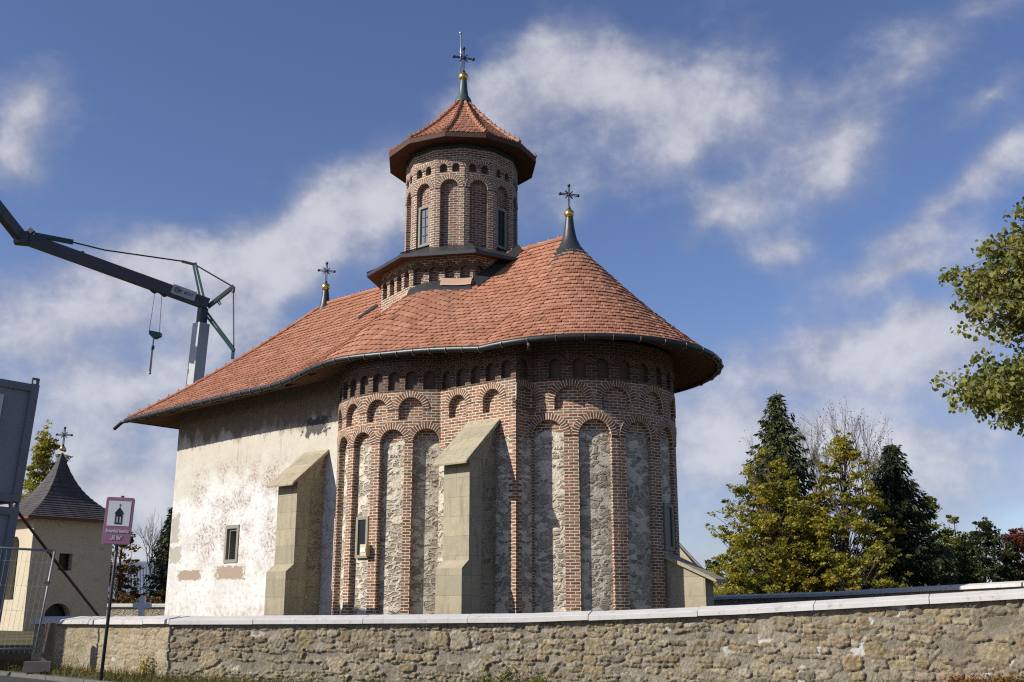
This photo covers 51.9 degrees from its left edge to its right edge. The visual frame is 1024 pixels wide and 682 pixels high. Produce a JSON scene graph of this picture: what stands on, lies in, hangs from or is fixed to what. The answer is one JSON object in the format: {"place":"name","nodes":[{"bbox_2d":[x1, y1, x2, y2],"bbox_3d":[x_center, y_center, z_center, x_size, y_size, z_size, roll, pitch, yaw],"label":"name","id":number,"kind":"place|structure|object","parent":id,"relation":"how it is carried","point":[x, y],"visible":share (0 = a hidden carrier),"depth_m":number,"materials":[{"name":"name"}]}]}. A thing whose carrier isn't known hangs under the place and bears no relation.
{"place":"outdoors","nodes":[
{"label":"outdoors","id":0,"kind":"place"},
{"bbox_2d":[0,675,60,681],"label":"road","id":1,"kind":"structure","parent":0,"point":[10,679],"depth_m":20.27,"materials":[{"name":"grey asphalt"}]},
{"bbox_2d":[0,670,112,681],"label":"kerb","id":2,"kind":"structure","parent":1,"relation":"on","point":[38,676],"depth_m":20.40,"materials":[{"name":"concrete"}]},
{"bbox_2d":[0,630,235,681],"bbox_3d":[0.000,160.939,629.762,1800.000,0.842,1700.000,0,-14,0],"label":"ground","id":3,"kind":"structure","parent":0,"point":[17,654],"depth_m":23.35,"materials":[{"name":"soil"}]},
{"bbox_2d":[0,501,19,622],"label":"site container","id":4,"kind":"object","parent":3,"relation":"on","point":[8,518],"visible":1,"depth_m":23.89,"materials":[{"name":"grey metal"}]},
{"bbox_2d":[0,377,39,504],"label":"site container","id":5,"kind":"object","parent":4,"relation":"on","point":[18,402],"visible":1,"depth_m":24.36,"materials":[{"name":"grey metal"}]},
{"bbox_2d":[0,394,3,414],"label":"window","id":6,"kind":"structure","parent":5,"relation":"in","point":[1,395],"depth_m":24.21,"materials":[{"name":"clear glass"}]},
{"bbox_2d":[18,511,99,615],"bbox_3d":[-11.286,5.757,26.398,0.135,2.585,4.850,-1,-14,5],"label":"prop pole","id":7,"kind":"object","parent":4,"relation":"attached to","point":[24,520],"visible":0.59,"depth_m":26.28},
{"bbox_2d":[0,547,55,671],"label":"fence panel","id":8,"kind":"object","parent":3,"relation":"on","point":[34,666],"visible":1,"depth_m":21.06,"materials":[{"name":"metal"}]},
{"bbox_2d":[8,419,71,504],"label":"autumn tree","id":9,"kind":"object","parent":3,"relation":"on","point":[43,452],"visible":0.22,"depth_m":51.78,"materials":[{"name":"green plant"}]},
{"bbox_2d":[40,623,56,673],"bbox_3d":[-9.300,6.172,21.105,0.170,1.000,0.210,2,-14,-6],"label":"timber post","id":10,"kind":"object","parent":3,"relation":"on","point":[49,642],"visible":0.8,"depth_m":21.08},
{"bbox_2d":[0,427,112,630],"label":"gate turret","id":11,"kind":"object","parent":3,"relation":"on","point":[62,512],"visible":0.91,"depth_m":40.37,"materials":[{"name":"beige paint"}]},
{"bbox_2d":[99,496,134,680],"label":"road sign","id":12,"kind":"object","parent":3,"relation":"on","point":[118,521],"visible":1,"depth_m":20.20,"materials":[{"name":"metal"}]},
{"bbox_2d":[0,200,235,568],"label":"tower crane","id":13,"kind":"object","parent":3,"relation":"on","point":[31,238],"visible":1,"depth_m":63.19,"materials":[{"name":"paint"}]},
{"bbox_2d":[107,532,144,603],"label":"autumn tree","id":14,"kind":"object","parent":3,"relation":"on","point":[119,584],"visible":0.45,"depth_m":53.63,"materials":[{"name":"brown plant"}]},
{"bbox_2d":[106,604,164,615],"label":"boundary wall","id":15,"kind":"structure","parent":3,"relation":"on","point":[130,610],"depth_m":46.44,"materials":[{"name":"beige stone"}]},
{"bbox_2d":[108,548,166,603],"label":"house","id":16,"kind":"structure","parent":3,"relation":"on","point":[145,570],"depth_m":62.50,"materials":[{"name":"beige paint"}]},
{"bbox_2d":[112,589,165,603],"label":"green shrub","id":17,"kind":"object","parent":3,"relation":"on","point":[127,600],"visible":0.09,"depth_m":49.98,"materials":[{"name":"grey plant"}]},
{"bbox_2d":[133,596,151,615],"bbox_3d":[-9.199,6.937,26.096,0.450,1.183,0.300,0,-14,0],"label":"gravestone cross","id":18,"kind":"object","parent":3,"relation":"on","point":[142,604],"visible":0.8,"depth_m":26.13,"materials":[{"name":"stone"}]},
{"bbox_2d":[133,651,151,675],"bbox_3d":[-7.090,6.253,20.274,0.422,0.562,0.348,-4,-15,16],"label":"weed","id":19,"kind":"object","parent":3,"relation":"on","point":[145,667],"visible":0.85,"depth_m":20.26,"materials":[{"name":"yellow plant"}]},
{"bbox_2d":[134,513,163,576],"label":"bare tree","id":20,"kind":"object","parent":3,"relation":"on","point":[152,544],"visible":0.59,"depth_m":62.57,"materials":[{"name":"brown plant"}]},
{"bbox_2d":[0,660,297,681],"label":"fallen leaves","id":21,"kind":"object","parent":3,"relation":"on","point":[97,671],"visible":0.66,"depth_m":19.98,"materials":[{"name":"brown plant"}]},
{"bbox_2d":[131,507,172,603],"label":"spruce tree","id":22,"kind":"object","parent":3,"relation":"on","point":[162,561],"visible":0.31,"depth_m":54.43,"materials":[{"name":"green plant"}]},
{"bbox_2d":[113,31,727,615],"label":"church","id":23,"kind":"structure","parent":3,"relation":"on","point":[467,405],"depth_m":28.26,"materials":[{"name":"brick"}]},
{"bbox_2d":[223,525,239,562],"bbox_3d":[-8.648,6.372,32.997,0.700,1.150,0.390,-12,-18,39],"label":"window","id":24,"kind":"structure","parent":23,"relation":"in","point":[231,543],"depth_m":33.01,"materials":[{"name":"stone"}]},
{"bbox_2d":[355,516,368,557],"bbox_3d":[-3.974,5.214,27.963,0.470,1.090,0.080,-12,-18,39],"label":"window","id":25,"kind":"structure","parent":23,"relation":"in","point":[362,523],"depth_m":27.97,"materials":[{"name":"stone"}]},
{"bbox_2d":[662,503,674,550],"bbox_3d":[4.035,4.796,27.129,0.080,1.200,0.580,-9,-17,31],"label":"window","id":26,"kind":"structure","parent":23,"relation":"in","point":[667,509],"depth_m":27.11,"materials":[{"name":"stone"}]},
{"bbox_2d":[476,657,510,681],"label":"weed","id":27,"kind":"object","parent":3,"relation":"on","point":[488,678],"visible":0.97,"depth_m":18.43,"materials":[{"name":"green plant"}]},
{"bbox_2d":[0,653,1023,681],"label":"grass","id":28,"kind":"structure","parent":3,"relation":"on","point":[55,669],"depth_m":19.65,"materials":[{"name":"green plant"}]},
{"bbox_2d":[497,662,531,681],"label":"weed","id":29,"kind":"object","parent":3,"relation":"on","point":[516,675],"visible":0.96,"depth_m":18.31,"materials":[{"name":"green plant"}]},
{"bbox_2d":[31,588,1023,681],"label":"boundary wall","id":30,"kind":"structure","parent":3,"relation":"on","point":[924,638],"depth_m":18.23,"materials":[{"name":"stone"}]},
{"bbox_2d":[531,673,554,681],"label":"weed","id":31,"kind":"object","parent":3,"relation":"on","point":[539,679],"visible":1,"depth_m":18.19,"materials":[{"name":"green plant"}]},
{"bbox_2d":[679,542,720,588],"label":"house","id":32,"kind":"structure","parent":3,"relation":"on","point":[685,554],"depth_m":63.95,"materials":[{"name":"beige paint"}]},
{"bbox_2d":[705,559,724,584],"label":"green tree","id":33,"kind":"object","parent":3,"relation":"on","point":[706,566],"visible":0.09,"depth_m":64.56,"materials":[{"name":"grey plant"}]},
{"bbox_2d":[705,441,862,594],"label":"autumn tree","id":34,"kind":"object","parent":3,"relation":"on","point":[780,554],"visible":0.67,"depth_m":45.33,"materials":[{"name":"green plant"}]},
{"bbox_2d":[712,390,861,593],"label":"spruce tree","id":35,"kind":"object","parent":3,"relation":"on","point":[776,437],"visible":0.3,"depth_m":48.46,"materials":[{"name":"green plant"}]},
{"bbox_2d":[739,416,839,513],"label":"bare tree","id":36,"kind":"object","parent":3,"relation":"on","point":[814,452],"visible":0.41,"depth_m":51.32,"materials":[{"name":"grey plant"}]},
{"bbox_2d":[772,415,914,592],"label":"autumn tree","id":37,"kind":"object","parent":3,"relation":"on","point":[847,518],"visible":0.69,"depth_m":44.76,"materials":[{"name":"green plant"}]},
{"bbox_2d":[797,394,895,538],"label":"bare tree","id":38,"kind":"object","parent":3,"relation":"on","point":[875,462],"visible":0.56,"depth_m":52.03,"materials":[{"name":"grey plant"}]},
{"bbox_2d":[714,581,1023,605],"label":"boundary wall","id":39,"kind":"structure","parent":3,"relation":"on","point":[741,599],"depth_m":31.79,"materials":[{"name":"grey stone"}]},
{"bbox_2d":[843,440,970,589],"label":"spruce tree","id":40,"kind":"object","parent":3,"relation":"on","point":[897,497],"visible":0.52,"depth_m":46.29,"materials":[{"name":"green plant"}]},
{"bbox_2d":[915,495,960,585],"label":"autumn tree","id":41,"kind":"object","parent":3,"relation":"on","point":[944,532],"visible":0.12,"depth_m":55.91,"materials":[{"name":"green plant"}]},
{"bbox_2d":[911,673,1004,681],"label":"weed","id":42,"kind":"object","parent":3,"relation":"on","point":[954,680],"visible":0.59,"depth_m":15.96,"materials":[{"name":"orange plant"}]},
{"bbox_2d":[945,515,985,582],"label":"autumn tree","id":43,"kind":"object","parent":3,"relation":"on","point":[955,541],"visible":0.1,"depth_m":58.89,"materials":[{"name":"green plant"}]},
{"bbox_2d":[928,196,1023,437],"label":"linden tree","id":44,"kind":"object","parent":3,"relation":"on","point":[999,387],"visible":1,"depth_m":13.46,"materials":[{"name":"green plant"}]},
{"bbox_2d":[937,517,1023,584],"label":"green tree","id":45,"kind":"object","parent":3,"relation":"on","point":[977,571],"visible":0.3,"depth_m":51.44,"materials":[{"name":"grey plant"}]},
{"bbox_2d":[952,672,1023,681],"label":"weed","id":46,"kind":"object","parent":3,"relation":"on","point":[997,680],"visible":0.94,"depth_m":15.75,"materials":[{"name":"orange plant"}]},
{"bbox_2d":[994,528,1023,580],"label":"red tree","id":47,"kind":"object","parent":3,"relation":"on","point":[1015,536],"visible":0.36,"depth_m":52.66,"materials":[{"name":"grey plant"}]},
{"bbox_2d":[0,0,1023,587],"label":"sky","id":48,"kind":"structure","parent":0,"point":[788,185],"materials":[{"name":"blue"}]}
]}

